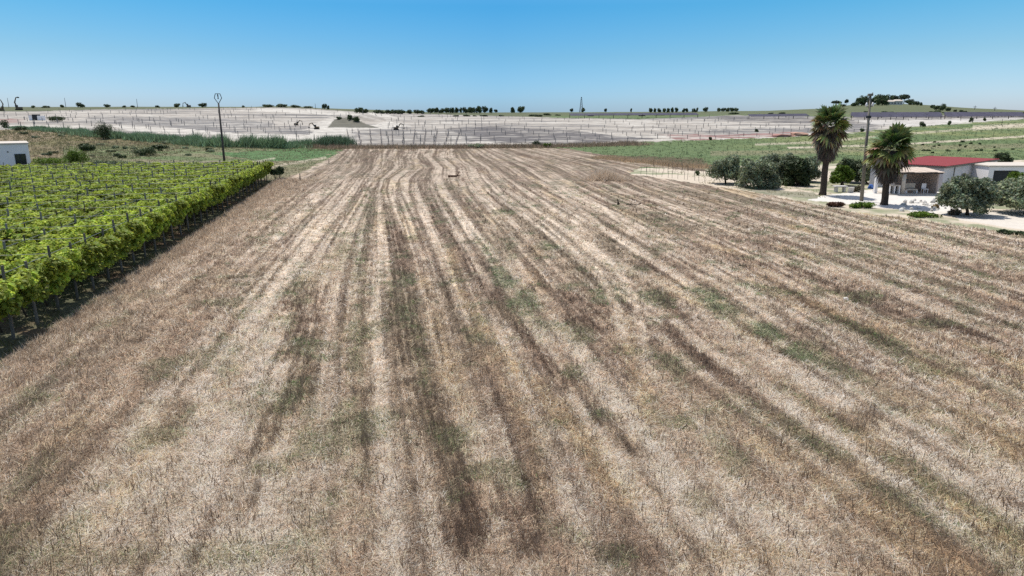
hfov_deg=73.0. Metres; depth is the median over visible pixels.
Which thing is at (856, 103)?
skyline tree
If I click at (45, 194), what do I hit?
grapevine
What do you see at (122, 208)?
grapevine
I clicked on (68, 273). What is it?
grapevine
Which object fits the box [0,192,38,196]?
grapevine
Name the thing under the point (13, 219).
grapevine
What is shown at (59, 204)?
grapevine
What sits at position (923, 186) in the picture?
plastic chair
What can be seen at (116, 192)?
grapevine
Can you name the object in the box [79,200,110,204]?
grapevine
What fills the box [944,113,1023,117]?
solar panel row
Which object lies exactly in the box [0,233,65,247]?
grapevine
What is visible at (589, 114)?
solar panel row
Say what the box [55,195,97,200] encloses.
grapevine
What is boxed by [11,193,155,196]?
trellis wire
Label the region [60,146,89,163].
wild bush
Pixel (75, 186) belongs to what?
trellis wire
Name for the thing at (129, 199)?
grapevine
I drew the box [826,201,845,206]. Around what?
dry bush
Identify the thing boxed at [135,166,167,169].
grapevine
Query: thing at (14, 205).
grapevine
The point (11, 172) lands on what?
grapevine
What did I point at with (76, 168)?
trellis wire
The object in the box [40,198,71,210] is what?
grapevine
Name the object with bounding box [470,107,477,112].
skyline tree
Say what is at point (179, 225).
vineyard post
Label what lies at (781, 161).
olive tree
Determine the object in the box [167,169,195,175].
grapevine
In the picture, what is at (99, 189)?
trellis wire
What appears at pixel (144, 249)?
vineyard post
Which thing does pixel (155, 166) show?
grapevine
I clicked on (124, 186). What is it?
grapevine
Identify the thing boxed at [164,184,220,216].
grapevine
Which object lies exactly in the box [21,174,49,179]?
grapevine
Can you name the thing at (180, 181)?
grapevine
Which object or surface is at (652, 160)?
tawny grass
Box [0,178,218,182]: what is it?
trellis wire
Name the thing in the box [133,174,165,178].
grapevine
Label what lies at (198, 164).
grapevine
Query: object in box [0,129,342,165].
scrub growth
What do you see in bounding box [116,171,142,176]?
grapevine
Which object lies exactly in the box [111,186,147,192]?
grapevine
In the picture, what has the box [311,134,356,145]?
reed clump
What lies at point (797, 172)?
olive tree
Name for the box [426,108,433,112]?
skyline tree
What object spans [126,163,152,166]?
grapevine
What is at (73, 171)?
grapevine
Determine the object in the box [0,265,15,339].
vineyard post
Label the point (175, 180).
grapevine
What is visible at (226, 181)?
grapevine
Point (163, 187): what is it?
grapevine
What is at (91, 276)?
vineyard post
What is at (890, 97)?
skyline tree
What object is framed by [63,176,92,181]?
grapevine
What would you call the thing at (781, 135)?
earth heap
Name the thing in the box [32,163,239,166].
trellis wire
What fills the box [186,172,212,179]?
grapevine
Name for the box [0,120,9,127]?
wild bush
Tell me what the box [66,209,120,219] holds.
grapevine
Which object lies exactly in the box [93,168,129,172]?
grapevine
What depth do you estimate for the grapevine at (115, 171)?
67.63 m
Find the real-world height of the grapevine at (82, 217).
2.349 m
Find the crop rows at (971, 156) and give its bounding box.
[555,117,1023,167]
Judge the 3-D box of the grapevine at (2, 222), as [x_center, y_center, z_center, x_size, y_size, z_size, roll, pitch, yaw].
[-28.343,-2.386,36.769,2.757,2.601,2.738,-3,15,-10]
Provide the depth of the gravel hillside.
227.20 m
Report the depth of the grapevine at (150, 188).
54.77 m
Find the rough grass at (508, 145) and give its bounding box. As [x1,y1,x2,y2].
[300,140,654,148]
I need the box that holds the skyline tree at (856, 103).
[851,101,859,105]
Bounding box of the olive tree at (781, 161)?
[767,152,797,183]
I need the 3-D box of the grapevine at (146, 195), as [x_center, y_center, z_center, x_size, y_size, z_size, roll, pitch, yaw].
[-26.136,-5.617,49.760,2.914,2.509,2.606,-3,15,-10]
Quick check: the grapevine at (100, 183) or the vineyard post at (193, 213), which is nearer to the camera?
the vineyard post at (193, 213)
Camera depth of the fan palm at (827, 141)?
66.52 m
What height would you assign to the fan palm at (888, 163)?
7.359 m
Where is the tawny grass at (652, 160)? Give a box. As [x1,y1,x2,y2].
[582,154,714,169]
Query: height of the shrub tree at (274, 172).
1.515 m
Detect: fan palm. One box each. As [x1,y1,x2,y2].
[808,102,852,195]
[862,121,916,204]
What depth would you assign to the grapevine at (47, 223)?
36.47 m
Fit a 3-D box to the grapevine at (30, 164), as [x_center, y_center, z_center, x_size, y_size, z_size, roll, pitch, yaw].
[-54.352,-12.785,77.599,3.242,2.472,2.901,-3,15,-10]
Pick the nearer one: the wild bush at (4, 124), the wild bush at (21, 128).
the wild bush at (21, 128)
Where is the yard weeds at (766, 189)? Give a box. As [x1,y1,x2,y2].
[676,168,836,197]
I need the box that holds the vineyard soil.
[0,179,273,359]
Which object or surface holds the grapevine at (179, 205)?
on the vineyard soil
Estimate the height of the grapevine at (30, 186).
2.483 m
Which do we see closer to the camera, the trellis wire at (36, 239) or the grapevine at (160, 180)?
the trellis wire at (36, 239)
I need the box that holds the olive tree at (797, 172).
[782,156,813,186]
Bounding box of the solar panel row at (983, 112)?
[944,112,1022,116]
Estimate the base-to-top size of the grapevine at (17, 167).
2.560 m
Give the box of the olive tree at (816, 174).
[806,155,820,179]
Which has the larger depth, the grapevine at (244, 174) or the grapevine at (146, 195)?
the grapevine at (244, 174)
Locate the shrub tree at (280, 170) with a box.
[276,166,283,178]
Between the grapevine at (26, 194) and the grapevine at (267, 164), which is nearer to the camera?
the grapevine at (26, 194)
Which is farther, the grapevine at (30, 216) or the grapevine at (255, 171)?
the grapevine at (255, 171)
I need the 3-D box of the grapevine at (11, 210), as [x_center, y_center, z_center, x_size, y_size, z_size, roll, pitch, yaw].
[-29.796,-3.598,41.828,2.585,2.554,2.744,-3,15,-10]
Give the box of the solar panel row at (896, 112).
[851,112,941,113]
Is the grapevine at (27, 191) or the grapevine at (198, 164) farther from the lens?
the grapevine at (198, 164)
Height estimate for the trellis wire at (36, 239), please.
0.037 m
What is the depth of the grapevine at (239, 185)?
64.50 m
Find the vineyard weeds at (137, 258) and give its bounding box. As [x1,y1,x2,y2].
[0,179,271,364]
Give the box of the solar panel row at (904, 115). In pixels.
[851,114,943,119]
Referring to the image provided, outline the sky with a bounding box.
[0,0,1023,111]
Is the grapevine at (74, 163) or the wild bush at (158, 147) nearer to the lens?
the grapevine at (74, 163)
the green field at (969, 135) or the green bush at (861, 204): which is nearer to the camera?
the green bush at (861, 204)
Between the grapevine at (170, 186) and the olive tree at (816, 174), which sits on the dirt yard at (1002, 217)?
the olive tree at (816, 174)
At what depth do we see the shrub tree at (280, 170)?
83.24 m
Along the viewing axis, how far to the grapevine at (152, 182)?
58.45 m
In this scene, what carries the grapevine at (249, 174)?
on the vineyard soil
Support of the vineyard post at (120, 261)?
on the vineyard soil
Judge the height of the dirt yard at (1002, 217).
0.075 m
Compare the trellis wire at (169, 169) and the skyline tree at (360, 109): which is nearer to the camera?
the trellis wire at (169, 169)
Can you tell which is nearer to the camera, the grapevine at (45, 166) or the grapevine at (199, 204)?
the grapevine at (199, 204)
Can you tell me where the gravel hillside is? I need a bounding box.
[0,107,1023,145]
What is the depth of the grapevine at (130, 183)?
57.42 m
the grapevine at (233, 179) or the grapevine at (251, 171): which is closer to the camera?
the grapevine at (233, 179)
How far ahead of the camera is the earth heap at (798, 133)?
181.89 m
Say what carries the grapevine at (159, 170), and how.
on the vineyard soil
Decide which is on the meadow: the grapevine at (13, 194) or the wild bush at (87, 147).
the wild bush at (87, 147)
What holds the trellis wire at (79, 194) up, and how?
attached to the vineyard post
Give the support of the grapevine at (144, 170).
on the vineyard soil
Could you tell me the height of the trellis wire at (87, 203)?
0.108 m
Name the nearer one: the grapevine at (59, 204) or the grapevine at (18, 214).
the grapevine at (18, 214)
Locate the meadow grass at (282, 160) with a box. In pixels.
[59,141,337,178]
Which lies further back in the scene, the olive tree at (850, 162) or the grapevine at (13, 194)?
the olive tree at (850, 162)
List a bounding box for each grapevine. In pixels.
[0,165,20,170]
[0,170,29,173]
[0,174,24,178]
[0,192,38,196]
[0,197,39,208]
[0,204,23,209]
[0,207,34,214]
[0,210,34,220]
[0,216,21,223]
[0,218,9,225]
[0,219,53,232]
[0,226,28,242]
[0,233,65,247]
[0,241,37,262]
[0,247,11,259]
[0,256,69,316]
[0,268,40,332]
[0,279,16,321]
[1,179,23,185]
[2,176,37,180]
[4,181,44,189]
[4,206,58,211]
[5,241,105,294]
[6,248,80,305]
[7,168,34,171]
[7,193,33,198]
[8,215,70,225]
[12,188,41,194]
[13,162,42,166]
[14,194,61,201]
[18,170,45,173]
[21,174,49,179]
[22,199,77,209]
[22,210,69,219]
[23,179,46,183]
[23,183,53,191]
[23,191,70,198]
[26,220,76,234]
[26,226,79,242]
[28,165,58,168]
[33,218,99,227]
[34,178,64,181]
[35,171,61,175]
[39,187,81,194]
[39,236,120,285]
[40,168,61,170]
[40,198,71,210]
[41,170,76,173]
[41,175,72,179]
[41,180,76,187]
[42,186,74,193]
[44,208,87,218]
[54,184,81,187]
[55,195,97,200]
[60,229,134,275]
[61,167,88,170]
[61,172,88,175]
[61,215,104,221]
[62,165,80,168]
[62,190,107,199]
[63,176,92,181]
[65,162,90,166]
[65,201,103,212]
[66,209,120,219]
[70,220,144,266]
[76,172,105,181]
[77,167,104,173]
[78,198,116,202]
[79,184,123,191]
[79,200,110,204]
[81,163,107,166]
[81,179,110,184]
[86,171,112,176]
[90,176,119,181]
[91,183,128,188]
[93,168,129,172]
[93,217,152,260]
[94,190,136,197]
[94,203,132,210]
[96,192,135,202]
[96,205,133,210]
[96,212,162,254]
[99,170,121,175]
[101,174,133,177]
[110,180,136,186]
[110,200,139,206]
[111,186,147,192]
[114,193,165,202]
[116,162,135,165]
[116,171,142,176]
[116,206,170,247]
[118,176,148,181]
[121,184,155,190]
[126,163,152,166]
[128,200,187,225]
[129,181,165,187]
[132,169,150,173]
[132,192,164,196]
[132,203,176,231]
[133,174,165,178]
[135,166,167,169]
[136,188,179,195]
[144,165,169,167]
[145,180,172,185]
[145,195,191,219]
[147,177,178,180]
[150,168,173,172]
[152,185,175,191]
[160,175,185,180]
[162,181,198,186]
[164,183,191,188]
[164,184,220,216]
[165,192,205,223]
[166,194,198,227]
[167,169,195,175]
[172,178,195,182]
[176,162,201,166]
[176,187,213,218]
[177,179,202,184]
[183,184,225,213]
[184,167,204,170]
[186,165,215,169]
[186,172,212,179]
[188,171,212,177]
[190,176,238,204]
[198,174,242,201]
[198,182,228,210]
[199,169,220,172]
[199,179,231,206]
[204,162,229,164]
[210,168,230,170]
[213,171,246,197]
[214,173,243,199]
[219,171,251,195]
[224,168,253,185]
[231,166,260,181]
[232,168,258,190]
[233,165,263,187]
[236,163,266,178]
[241,161,270,180]
[242,162,268,182]
[258,162,273,178]
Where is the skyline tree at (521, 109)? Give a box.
[517,106,524,112]
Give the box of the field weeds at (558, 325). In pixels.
[0,185,1023,575]
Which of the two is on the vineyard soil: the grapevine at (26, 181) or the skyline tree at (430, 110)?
the grapevine at (26, 181)
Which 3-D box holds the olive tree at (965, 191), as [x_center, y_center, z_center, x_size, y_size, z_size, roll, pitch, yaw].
[36.151,-7.367,54.727,4.604,3.498,4.360,0,14,0]
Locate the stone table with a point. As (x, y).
(837, 186)
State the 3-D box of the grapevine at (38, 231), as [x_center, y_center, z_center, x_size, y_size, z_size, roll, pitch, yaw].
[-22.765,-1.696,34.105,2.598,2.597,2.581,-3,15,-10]
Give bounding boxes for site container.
[28,114,45,119]
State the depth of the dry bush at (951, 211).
54.94 m
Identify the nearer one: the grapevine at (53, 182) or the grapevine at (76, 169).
the grapevine at (53, 182)
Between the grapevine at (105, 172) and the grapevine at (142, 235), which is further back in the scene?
the grapevine at (105, 172)
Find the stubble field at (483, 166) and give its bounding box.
[1,148,1023,575]
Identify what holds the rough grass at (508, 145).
on the meadow
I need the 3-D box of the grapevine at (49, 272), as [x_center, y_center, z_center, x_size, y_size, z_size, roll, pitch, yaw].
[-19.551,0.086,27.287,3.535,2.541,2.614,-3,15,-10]
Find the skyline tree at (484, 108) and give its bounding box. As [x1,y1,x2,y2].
[482,106,488,111]
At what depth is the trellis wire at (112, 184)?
54.92 m
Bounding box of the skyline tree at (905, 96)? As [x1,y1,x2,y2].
[899,94,909,103]
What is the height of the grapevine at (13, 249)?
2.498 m
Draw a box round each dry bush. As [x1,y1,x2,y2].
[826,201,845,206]
[853,184,860,191]
[947,208,961,214]
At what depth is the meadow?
138.62 m
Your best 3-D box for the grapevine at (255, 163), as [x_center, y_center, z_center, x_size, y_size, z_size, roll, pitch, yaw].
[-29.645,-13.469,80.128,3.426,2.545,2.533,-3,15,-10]
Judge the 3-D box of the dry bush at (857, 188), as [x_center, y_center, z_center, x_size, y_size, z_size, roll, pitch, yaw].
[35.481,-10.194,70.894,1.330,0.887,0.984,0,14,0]
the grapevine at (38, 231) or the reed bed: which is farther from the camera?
the reed bed
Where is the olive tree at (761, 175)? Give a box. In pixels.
[734,155,781,189]
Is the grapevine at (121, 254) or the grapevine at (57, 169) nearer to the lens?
the grapevine at (121, 254)
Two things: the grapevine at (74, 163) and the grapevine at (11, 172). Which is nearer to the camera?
the grapevine at (11, 172)
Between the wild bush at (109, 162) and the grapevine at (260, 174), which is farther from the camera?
the wild bush at (109, 162)
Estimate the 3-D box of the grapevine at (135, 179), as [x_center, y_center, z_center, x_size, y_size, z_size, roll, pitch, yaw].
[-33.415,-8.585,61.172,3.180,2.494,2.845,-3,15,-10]
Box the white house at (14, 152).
[0,141,30,165]
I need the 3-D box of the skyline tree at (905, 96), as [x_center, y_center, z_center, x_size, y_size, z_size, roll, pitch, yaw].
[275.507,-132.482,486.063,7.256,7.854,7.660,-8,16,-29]
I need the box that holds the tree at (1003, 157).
[993,152,1013,161]
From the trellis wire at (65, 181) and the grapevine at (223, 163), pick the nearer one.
the trellis wire at (65, 181)
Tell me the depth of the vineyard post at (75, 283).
30.24 m
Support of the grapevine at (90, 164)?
on the vineyard soil
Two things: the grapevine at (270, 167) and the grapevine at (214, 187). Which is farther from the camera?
the grapevine at (270, 167)
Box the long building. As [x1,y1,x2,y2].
[869,156,999,191]
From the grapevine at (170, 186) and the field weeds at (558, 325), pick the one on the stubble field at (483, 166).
the field weeds at (558, 325)
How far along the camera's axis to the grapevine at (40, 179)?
61.35 m
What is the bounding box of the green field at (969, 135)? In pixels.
[551,104,1023,167]
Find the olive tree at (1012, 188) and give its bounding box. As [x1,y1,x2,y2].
[993,175,1023,213]
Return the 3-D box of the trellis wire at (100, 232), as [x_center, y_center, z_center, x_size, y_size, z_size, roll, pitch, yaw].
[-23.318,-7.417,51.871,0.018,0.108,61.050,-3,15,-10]
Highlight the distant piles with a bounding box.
[4,106,994,127]
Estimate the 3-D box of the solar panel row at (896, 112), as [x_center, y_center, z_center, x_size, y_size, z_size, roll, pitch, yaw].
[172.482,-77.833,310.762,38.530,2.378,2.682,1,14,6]
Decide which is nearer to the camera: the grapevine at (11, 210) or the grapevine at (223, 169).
the grapevine at (11, 210)
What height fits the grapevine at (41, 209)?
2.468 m
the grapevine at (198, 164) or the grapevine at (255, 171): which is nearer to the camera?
the grapevine at (255, 171)
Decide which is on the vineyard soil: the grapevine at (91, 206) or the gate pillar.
the grapevine at (91, 206)
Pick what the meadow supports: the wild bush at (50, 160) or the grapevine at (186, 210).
the wild bush at (50, 160)
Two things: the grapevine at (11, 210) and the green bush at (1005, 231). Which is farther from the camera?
the green bush at (1005, 231)
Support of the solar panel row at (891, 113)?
on the gravel hillside
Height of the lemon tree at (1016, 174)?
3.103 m
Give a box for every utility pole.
[214,93,225,160]
[859,93,873,200]
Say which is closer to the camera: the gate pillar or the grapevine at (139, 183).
the grapevine at (139, 183)
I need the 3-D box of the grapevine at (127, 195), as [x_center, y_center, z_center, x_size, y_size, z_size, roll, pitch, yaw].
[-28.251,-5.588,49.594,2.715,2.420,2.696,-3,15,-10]
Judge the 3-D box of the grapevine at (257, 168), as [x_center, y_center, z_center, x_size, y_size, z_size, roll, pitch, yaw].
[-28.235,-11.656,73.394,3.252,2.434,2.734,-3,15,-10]
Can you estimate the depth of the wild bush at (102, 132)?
166.90 m
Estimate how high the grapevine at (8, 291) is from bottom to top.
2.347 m
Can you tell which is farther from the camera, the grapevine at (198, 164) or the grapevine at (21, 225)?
the grapevine at (198, 164)
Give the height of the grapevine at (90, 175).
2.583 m
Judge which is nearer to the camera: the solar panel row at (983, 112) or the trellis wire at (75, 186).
the trellis wire at (75, 186)
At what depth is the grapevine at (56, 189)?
52.07 m
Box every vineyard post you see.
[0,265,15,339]
[24,261,38,324]
[47,245,59,310]
[69,242,78,299]
[83,233,94,289]
[101,228,109,279]
[112,220,122,271]
[126,213,135,263]
[139,208,145,256]
[150,208,156,250]
[157,200,165,244]
[166,199,173,239]
[175,195,181,234]
[184,194,188,230]
[189,188,195,225]
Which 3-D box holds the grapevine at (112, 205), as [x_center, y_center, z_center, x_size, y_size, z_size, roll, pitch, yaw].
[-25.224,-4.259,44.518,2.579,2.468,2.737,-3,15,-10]
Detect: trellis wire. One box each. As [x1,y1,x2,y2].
[0,163,148,195]
[0,164,258,274]
[0,165,186,215]
[0,166,158,204]
[0,166,201,169]
[0,166,230,248]
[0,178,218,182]
[0,187,194,191]
[0,215,118,218]
[0,238,69,240]
[1,165,209,229]
[6,182,214,186]
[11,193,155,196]
[12,161,228,164]
[12,174,232,178]
[17,199,154,202]
[22,206,150,209]
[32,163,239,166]
[47,168,238,171]
[49,171,231,174]
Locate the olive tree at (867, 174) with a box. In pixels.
[854,163,870,183]
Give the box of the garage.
[971,162,1023,183]
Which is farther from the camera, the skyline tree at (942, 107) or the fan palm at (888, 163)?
the skyline tree at (942, 107)
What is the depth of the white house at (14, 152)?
83.77 m
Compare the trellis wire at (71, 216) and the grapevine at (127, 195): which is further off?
the grapevine at (127, 195)
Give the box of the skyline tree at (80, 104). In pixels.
[75,102,84,107]
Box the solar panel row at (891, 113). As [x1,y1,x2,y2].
[850,113,941,117]
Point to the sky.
(501, 55)
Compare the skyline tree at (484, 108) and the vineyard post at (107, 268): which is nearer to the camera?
the vineyard post at (107, 268)
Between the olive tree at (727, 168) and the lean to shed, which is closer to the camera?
the lean to shed
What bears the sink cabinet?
on the lean to shed
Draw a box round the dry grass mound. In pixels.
[575,164,630,181]
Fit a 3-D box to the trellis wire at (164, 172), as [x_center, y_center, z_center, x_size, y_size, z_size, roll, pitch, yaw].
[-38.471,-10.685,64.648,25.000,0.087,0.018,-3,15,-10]
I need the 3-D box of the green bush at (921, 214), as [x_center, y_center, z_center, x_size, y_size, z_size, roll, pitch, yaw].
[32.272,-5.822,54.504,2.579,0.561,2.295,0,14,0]
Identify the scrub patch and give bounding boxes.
[276,104,286,106]
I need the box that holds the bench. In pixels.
[904,183,917,192]
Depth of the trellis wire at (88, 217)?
37.30 m
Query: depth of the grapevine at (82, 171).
69.57 m
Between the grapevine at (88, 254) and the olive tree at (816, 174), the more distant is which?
the olive tree at (816, 174)
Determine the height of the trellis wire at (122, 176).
0.082 m
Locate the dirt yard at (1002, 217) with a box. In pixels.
[631,160,1023,230]
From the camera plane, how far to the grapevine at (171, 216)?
43.23 m
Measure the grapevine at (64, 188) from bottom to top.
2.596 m
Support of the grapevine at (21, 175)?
on the vineyard soil
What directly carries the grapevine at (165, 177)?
on the vineyard soil
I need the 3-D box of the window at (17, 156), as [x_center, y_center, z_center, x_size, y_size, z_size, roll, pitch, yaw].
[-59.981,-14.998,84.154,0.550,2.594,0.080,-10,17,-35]
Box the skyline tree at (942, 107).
[938,104,946,110]
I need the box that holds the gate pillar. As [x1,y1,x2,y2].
[873,175,878,192]
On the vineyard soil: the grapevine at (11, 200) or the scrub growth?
the grapevine at (11, 200)
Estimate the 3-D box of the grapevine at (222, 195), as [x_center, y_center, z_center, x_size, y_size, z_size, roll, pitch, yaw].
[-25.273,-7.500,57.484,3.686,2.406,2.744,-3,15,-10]
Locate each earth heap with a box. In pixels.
[772,134,791,136]
[790,132,808,135]
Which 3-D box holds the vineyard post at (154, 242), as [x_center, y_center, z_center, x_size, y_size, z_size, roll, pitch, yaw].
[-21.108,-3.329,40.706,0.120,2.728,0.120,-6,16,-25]
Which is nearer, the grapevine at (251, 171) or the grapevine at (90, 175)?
the grapevine at (90, 175)
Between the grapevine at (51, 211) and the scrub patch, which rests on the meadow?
the scrub patch
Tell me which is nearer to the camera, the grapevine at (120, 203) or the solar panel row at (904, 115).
the grapevine at (120, 203)
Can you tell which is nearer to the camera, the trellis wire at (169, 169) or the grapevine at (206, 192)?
the grapevine at (206, 192)
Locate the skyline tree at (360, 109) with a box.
[354,107,363,112]
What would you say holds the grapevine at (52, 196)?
on the vineyard soil
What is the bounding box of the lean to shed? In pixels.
[872,167,944,194]
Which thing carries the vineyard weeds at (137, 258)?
on the vineyard soil
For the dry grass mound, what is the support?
on the stubble field at (483, 166)
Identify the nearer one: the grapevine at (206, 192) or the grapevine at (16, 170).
the grapevine at (206, 192)
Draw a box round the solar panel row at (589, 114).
[569,113,698,118]
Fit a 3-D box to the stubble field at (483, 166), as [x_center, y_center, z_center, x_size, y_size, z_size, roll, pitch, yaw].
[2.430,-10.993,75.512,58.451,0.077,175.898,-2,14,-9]
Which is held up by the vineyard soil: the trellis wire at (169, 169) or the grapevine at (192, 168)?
the grapevine at (192, 168)
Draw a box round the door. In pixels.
[992,171,1015,183]
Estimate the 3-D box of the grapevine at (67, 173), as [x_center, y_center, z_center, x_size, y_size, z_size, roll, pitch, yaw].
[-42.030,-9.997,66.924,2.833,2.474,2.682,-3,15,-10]
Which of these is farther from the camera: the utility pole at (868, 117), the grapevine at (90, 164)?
the grapevine at (90, 164)
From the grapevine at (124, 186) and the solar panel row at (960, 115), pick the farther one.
the solar panel row at (960, 115)
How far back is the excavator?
401.89 m
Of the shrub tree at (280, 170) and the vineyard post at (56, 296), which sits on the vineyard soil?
the vineyard post at (56, 296)
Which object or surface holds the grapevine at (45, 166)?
on the vineyard soil
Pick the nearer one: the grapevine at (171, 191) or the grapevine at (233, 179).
the grapevine at (171, 191)
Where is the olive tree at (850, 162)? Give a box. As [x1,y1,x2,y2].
[836,157,862,181]
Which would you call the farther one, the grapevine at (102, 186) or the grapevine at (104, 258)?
the grapevine at (102, 186)
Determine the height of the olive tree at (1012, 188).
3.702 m
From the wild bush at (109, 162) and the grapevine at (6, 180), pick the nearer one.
the grapevine at (6, 180)
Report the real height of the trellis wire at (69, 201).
0.058 m
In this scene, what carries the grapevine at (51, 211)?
on the vineyard soil
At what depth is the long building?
75.11 m
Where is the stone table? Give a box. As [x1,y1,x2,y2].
[833,185,847,191]
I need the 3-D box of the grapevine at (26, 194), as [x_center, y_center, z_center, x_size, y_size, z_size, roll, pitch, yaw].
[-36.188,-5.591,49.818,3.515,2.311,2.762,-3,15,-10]
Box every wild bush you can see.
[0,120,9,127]
[12,126,26,130]
[31,157,69,164]
[47,116,64,121]
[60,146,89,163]
[78,144,95,150]
[91,161,124,163]
[92,121,114,139]
[131,146,156,155]
[151,144,162,148]
[468,143,483,147]
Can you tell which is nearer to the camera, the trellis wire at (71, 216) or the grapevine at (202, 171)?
the trellis wire at (71, 216)
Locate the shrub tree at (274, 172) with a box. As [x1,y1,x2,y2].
[270,169,278,178]
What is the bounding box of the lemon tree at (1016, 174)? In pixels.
[1005,171,1023,179]
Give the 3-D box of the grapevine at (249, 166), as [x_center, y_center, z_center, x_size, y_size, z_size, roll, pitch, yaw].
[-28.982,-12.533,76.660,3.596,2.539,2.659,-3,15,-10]
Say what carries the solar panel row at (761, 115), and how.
on the gravel hillside
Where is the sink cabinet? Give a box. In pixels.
[889,185,900,193]
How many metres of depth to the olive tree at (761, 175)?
73.69 m
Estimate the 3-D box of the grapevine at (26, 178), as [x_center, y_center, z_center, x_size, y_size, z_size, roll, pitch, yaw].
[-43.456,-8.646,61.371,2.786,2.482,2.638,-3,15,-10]
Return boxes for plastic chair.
[921,183,927,192]
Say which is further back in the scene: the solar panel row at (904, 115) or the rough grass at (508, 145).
the solar panel row at (904, 115)
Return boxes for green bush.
[849,202,876,207]
[907,211,942,217]
[996,229,1023,235]
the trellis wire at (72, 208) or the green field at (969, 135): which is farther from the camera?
the green field at (969, 135)
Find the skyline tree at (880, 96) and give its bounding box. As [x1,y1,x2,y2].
[873,94,887,102]
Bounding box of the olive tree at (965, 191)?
[934,172,1002,214]
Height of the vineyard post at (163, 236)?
2.984 m
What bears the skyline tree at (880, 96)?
on the green field at (969, 135)
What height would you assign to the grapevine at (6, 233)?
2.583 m
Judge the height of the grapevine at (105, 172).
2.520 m
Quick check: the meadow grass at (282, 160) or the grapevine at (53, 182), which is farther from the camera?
the meadow grass at (282, 160)
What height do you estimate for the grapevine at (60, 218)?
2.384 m
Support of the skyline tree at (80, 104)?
on the meadow
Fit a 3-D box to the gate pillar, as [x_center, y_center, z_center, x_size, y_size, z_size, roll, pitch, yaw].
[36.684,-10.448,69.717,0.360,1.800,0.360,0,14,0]
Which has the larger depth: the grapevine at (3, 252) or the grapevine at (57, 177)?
the grapevine at (57, 177)
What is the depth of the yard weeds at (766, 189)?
75.67 m
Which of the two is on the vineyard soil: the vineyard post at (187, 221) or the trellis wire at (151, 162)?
the vineyard post at (187, 221)
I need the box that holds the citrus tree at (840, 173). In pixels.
[829,164,855,184]
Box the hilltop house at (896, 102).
[888,99,902,104]
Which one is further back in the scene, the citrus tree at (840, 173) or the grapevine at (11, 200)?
the citrus tree at (840, 173)
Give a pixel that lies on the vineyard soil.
(68, 305)
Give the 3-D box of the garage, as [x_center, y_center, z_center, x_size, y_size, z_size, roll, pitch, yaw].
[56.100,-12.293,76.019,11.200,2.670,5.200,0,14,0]
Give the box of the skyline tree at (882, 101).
[876,97,888,104]
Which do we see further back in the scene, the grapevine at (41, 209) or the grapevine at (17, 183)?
the grapevine at (17, 183)
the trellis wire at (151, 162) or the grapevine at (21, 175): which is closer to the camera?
the grapevine at (21, 175)
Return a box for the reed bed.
[6,125,316,148]
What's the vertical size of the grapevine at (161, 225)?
2.579 m
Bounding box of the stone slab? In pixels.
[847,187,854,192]
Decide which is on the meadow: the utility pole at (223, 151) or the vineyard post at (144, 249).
the utility pole at (223, 151)
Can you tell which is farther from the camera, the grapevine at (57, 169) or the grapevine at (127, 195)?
the grapevine at (57, 169)
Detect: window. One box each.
[14,154,20,163]
[20,154,26,164]
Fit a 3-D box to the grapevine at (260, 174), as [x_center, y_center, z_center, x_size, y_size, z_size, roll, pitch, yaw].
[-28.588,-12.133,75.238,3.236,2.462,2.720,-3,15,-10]
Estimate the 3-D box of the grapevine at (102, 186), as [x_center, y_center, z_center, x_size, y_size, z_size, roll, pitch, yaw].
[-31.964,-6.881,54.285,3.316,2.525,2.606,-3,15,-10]
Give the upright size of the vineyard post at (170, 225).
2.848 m
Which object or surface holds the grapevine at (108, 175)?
on the vineyard soil
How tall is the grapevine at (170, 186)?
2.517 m
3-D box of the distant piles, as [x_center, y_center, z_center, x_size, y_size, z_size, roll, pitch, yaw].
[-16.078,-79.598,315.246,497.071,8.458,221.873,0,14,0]
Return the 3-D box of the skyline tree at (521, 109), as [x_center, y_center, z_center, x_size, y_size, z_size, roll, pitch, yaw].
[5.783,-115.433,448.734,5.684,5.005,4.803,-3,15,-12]
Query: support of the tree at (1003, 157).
on the dirt yard at (1002, 217)
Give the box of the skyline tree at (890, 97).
[884,94,894,99]
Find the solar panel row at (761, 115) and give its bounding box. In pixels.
[748,114,808,118]
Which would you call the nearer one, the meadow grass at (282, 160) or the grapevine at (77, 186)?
the grapevine at (77, 186)
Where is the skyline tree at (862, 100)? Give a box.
[856,95,868,105]
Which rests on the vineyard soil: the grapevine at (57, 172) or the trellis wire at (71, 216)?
the grapevine at (57, 172)
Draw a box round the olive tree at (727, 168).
[705,154,740,183]
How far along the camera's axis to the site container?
264.41 m
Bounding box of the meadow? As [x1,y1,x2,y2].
[0,106,550,362]
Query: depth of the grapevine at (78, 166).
76.37 m
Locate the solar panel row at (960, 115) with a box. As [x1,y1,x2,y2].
[944,114,1023,118]
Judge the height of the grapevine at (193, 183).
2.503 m
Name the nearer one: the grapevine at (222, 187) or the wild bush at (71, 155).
the grapevine at (222, 187)
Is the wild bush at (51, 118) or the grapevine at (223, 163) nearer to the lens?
the grapevine at (223, 163)
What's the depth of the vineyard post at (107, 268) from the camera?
33.80 m
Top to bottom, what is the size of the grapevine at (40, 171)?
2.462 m

